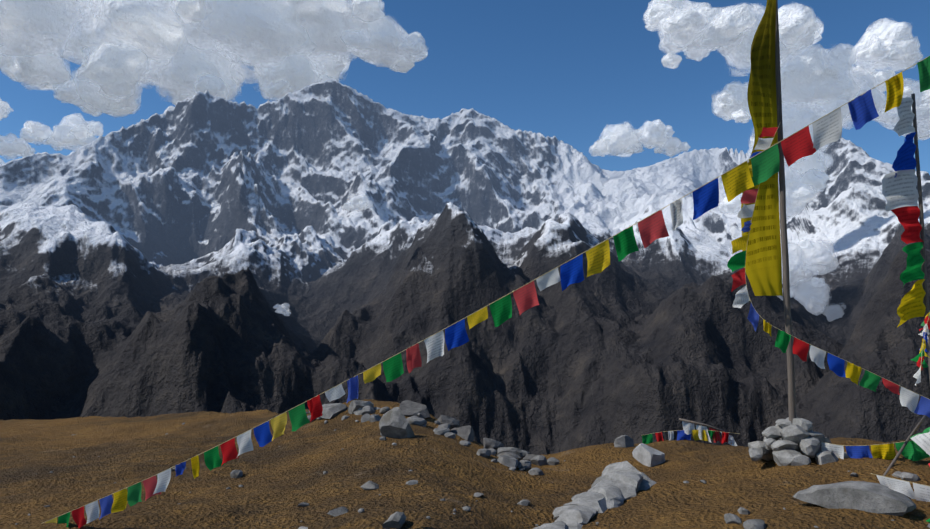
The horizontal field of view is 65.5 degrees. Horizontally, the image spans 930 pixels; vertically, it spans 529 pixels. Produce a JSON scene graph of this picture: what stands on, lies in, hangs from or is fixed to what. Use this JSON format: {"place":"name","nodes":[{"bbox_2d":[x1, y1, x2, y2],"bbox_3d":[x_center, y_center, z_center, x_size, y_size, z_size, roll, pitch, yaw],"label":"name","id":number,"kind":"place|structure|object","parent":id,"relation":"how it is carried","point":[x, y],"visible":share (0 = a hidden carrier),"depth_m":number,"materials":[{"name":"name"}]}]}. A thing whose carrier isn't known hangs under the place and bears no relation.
{"place":"outdoors","nodes":[
{"label":"outdoors","id":0,"kind":"place"},
{"bbox_2d":[0,99,102,164],"bbox_3d":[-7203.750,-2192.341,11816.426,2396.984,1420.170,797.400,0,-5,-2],"label":"cloud","id":1,"kind":"structure","parent":0,"point":[75,132],"depth_m":11675.64,"materials":[{"name":"white"}]},
{"bbox_2d":[0,0,427,117],"bbox_3d":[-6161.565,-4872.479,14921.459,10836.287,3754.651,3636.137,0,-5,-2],"label":"cloud","id":2,"kind":"structure","parent":0,"point":[178,50],"depth_m":14048.54,"materials":[{"name":"white"}]},
{"bbox_2d":[0,80,929,454],"bbox_3d":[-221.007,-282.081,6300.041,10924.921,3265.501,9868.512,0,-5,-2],"label":"mountain range","id":3,"kind":"structure","parent":0,"point":[164,262],"depth_m":3557.97,"materials":[{"name":"grey stone"}]},
{"bbox_2d":[0,399,929,528],"bbox_3d":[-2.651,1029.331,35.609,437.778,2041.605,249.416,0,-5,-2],"label":"ground","id":4,"kind":"structure","parent":0,"point":[282,481],"depth_m":9.18,"materials":[{"name":"brown soil"}]},
{"bbox_2d":[308,403,347,418],"bbox_3d":[-2.862,3.105,15.275,0.736,0.358,0.557,-3,-6,27],"label":"boulder","id":5,"kind":"object","parent":4,"relation":"on","point":[330,411],"visible":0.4,"depth_m":15.07,"materials":[{"name":"grey stone"}]},
{"bbox_2d":[348,400,373,413],"bbox_3d":[-2.131,2.949,14.884,0.447,0.339,0.471,3,-6,-33],"label":"boulder","id":6,"kind":"object","parent":4,"relation":"on","point":[354,405],"visible":0.48,"depth_m":14.74,"materials":[{"name":"grey stone"}]},
{"bbox_2d":[379,407,414,438],"bbox_3d":[-1.044,2.478,11.034,0.515,0.619,0.476,-2,-5,22],"label":"boulder","id":7,"kind":"object","parent":4,"relation":"on","point":[393,422],"visible":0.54,"depth_m":10.88,"materials":[{"name":"grey stone"}]},
{"bbox_2d":[399,400,430,418],"bbox_3d":[-1.028,2.952,14.637,0.673,0.387,0.665,0,-5,-2],"label":"boulder","id":8,"kind":"object","parent":4,"relation":"on","point":[408,408],"visible":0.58,"depth_m":14.47,"materials":[{"name":"grey stone"}]},
{"bbox_2d":[437,415,459,429],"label":"boulder","id":9,"kind":"object","parent":4,"relation":"on","point":[451,421],"visible":0.67,"depth_m":14.36,"materials":[{"name":"grey stone"}]},
{"bbox_2d":[451,425,473,441],"bbox_3d":[-0.061,3.144,13.252,0.482,0.390,0.500,0,-5,-2],"label":"boulder","id":10,"kind":"object","parent":4,"relation":"on","point":[466,433],"visible":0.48,"depth_m":13.20,"materials":[{"name":"grey stone"}]},
{"bbox_2d":[15,406,929,528],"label":"scattered stones","id":11,"kind":"object","parent":4,"relation":"on","point":[512,461],"visible":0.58,"depth_m":10.46,"materials":[{"name":"grey stone"}]},
{"bbox_2d":[41,56,929,527],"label":"prayer flag string","id":12,"kind":"object","parent":4,"relation":"on","point":[799,144],"visible":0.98,"depth_m":5.02,"materials":[{"name":"fabric"}]},
{"bbox_2d":[483,438,503,449],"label":"boulder","id":13,"kind":"object","parent":4,"relation":"on","point":[488,443],"visible":0.6,"depth_m":12.28,"materials":[{"name":"grey stone"}]},
{"bbox_2d":[496,447,529,458],"bbox_3d":[0.789,3.144,11.945,0.564,0.276,0.289,-1,-5,9],"label":"boulder","id":14,"kind":"object","parent":4,"relation":"on","point":[519,452],"visible":0.38,"depth_m":11.84,"materials":[{"name":"grey stone"}]},
{"bbox_2d":[523,454,536,460],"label":"boulder","id":15,"kind":"object","parent":4,"relation":"on","point":[528,457],"visible":0.1,"depth_m":11.69,"materials":[{"name":"grey stone"}]},
{"bbox_2d":[533,461,656,528],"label":"bedrock outcrop","id":16,"kind":"object","parent":4,"relation":"on","point":[615,485],"visible":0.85,"depth_m":8.11,"materials":[{"name":"stone"}]},
{"bbox_2d":[614,435,633,447],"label":"boulder","id":17,"kind":"object","parent":4,"relation":"on","point":[625,441],"visible":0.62,"depth_m":12.40,"materials":[{"name":"grey stone"}]},
{"bbox_2d":[632,443,664,466],"bbox_3d":[2.832,2.950,11.078,0.384,0.424,0.445,4,-6,-36],"label":"boulder","id":18,"kind":"object","parent":4,"relation":"on","point":[645,454],"visible":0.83,"depth_m":10.93,"materials":[{"name":"stone"}]},
{"bbox_2d":[642,430,738,443],"bbox_3d":[3.955,3.068,12.740,1.672,0.334,0.217,-1,-5,16],"label":"prayer flag string","id":19,"kind":"object","parent":4,"relation":"on","point":[648,438],"visible":0.77,"depth_m":12.75,"materials":[{"name":"fabric"}]},
{"bbox_2d":[679,418,734,435],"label":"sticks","id":20,"kind":"object","parent":4,"relation":"on","point":[703,424],"visible":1,"depth_m":12.66,"materials":[{"name":"grey wood"}]},
{"bbox_2d":[682,421,736,445],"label":"prayer flags","id":21,"kind":"object","parent":4,"relation":"on","point":[688,427],"visible":0.56,"depth_m":12.67,"materials":[{"name":"fabric"}]},
{"bbox_2d":[775,0,795,421],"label":"flagpole","id":22,"kind":"object","parent":4,"relation":"on","point":[788,325],"visible":0.77,"depth_m":9.56,"materials":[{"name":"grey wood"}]},
{"bbox_2d":[741,0,782,295],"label":"pole banner","id":23,"kind":"object","parent":22,"relation":"attached to","point":[763,267],"visible":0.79,"depth_m":9.69,"materials":[{"name":"fabric"}]},
{"bbox_2d":[727,122,929,417],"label":"prayer flag string","id":24,"kind":"object","parent":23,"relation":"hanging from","point":[909,399],"visible":0.83,"depth_m":8.46,"materials":[{"name":"fabric"}]},
{"bbox_2d":[748,417,849,465],"bbox_3d":[4.227,2.280,9.359,1.162,0.607,1.107,0,-5,-2],"label":"stone cairn","id":25,"kind":"object","parent":4,"relation":"on","point":[797,435],"visible":0.83,"depth_m":9.06,"materials":[{"name":"stone"}]},
{"bbox_2d":[793,481,916,515],"bbox_3d":[3.608,2.162,6.705,0.984,0.316,0.523,-4,-6,35],"label":"boulder","id":26,"kind":"object","parent":4,"relation":"on","point":[877,498],"visible":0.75,"depth_m":6.50,"materials":[{"name":"grey stone"}]},
{"bbox_2d":[821,440,929,460],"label":"prayer flags","id":27,"kind":"object","parent":4,"relation":"on","point":[887,451],"visible":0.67,"depth_m":8.83,"materials":[{"name":"fabric"}]},
{"bbox_2d":[871,473,929,501],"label":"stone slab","id":28,"kind":"structure","parent":4,"relation":"on","point":[921,492],"depth_m":7.03,"materials":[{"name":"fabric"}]},
{"bbox_2d":[883,94,929,475],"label":"pole","id":29,"kind":"object","parent":4,"relation":"on","point":[922,237],"visible":0.77,"depth_m":9.74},
{"bbox_2d":[882,97,925,326],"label":"prayer flags","id":30,"kind":"object","parent":29,"relation":"attached to","point":[899,190],"visible":0.96,"depth_m":9.78},
{"bbox_2d":[911,312,929,384],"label":"prayer flags","id":31,"kind":"object","parent":29,"relation":"attached to","point":[919,359],"visible":1,"depth_m":8.84,"materials":[{"name":"fabric"}]},
{"bbox_2d":[910,427,929,521],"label":"prayer flag string","id":32,"kind":"object","parent":4,"relation":"on","point":[921,441],"visible":0.84,"depth_m":7.93,"materials":[{"name":"fabric"}]},
{"bbox_2d":[0,0,929,174],"label":"sky","id":33,"kind":"structure","parent":0,"point":[567,70],"materials":[{"name":"blue"}]},
{"bbox_2d":[273,193,845,321],"bbox_3d":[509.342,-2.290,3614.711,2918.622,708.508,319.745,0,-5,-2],"label":"cloud","id":34,"kind":"structure","parent":0,"point":[808,256],"depth_m":3576.90,"materials":[{"name":"white"}]},
{"bbox_2d":[589,119,689,157],"bbox_3d":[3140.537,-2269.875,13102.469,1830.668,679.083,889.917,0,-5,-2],"label":"cloud","id":35,"kind":"structure","parent":0,"point":[625,140],"depth_m":12893.20,"materials":[{"name":"white"}]},
{"bbox_2d":[643,0,929,219],"bbox_3d":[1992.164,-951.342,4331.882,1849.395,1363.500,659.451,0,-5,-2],"label":"cloud","id":36,"kind":"structure","parent":0,"point":[817,81],"depth_m":4204.19,"materials":[{"name":"white"}]}
]}

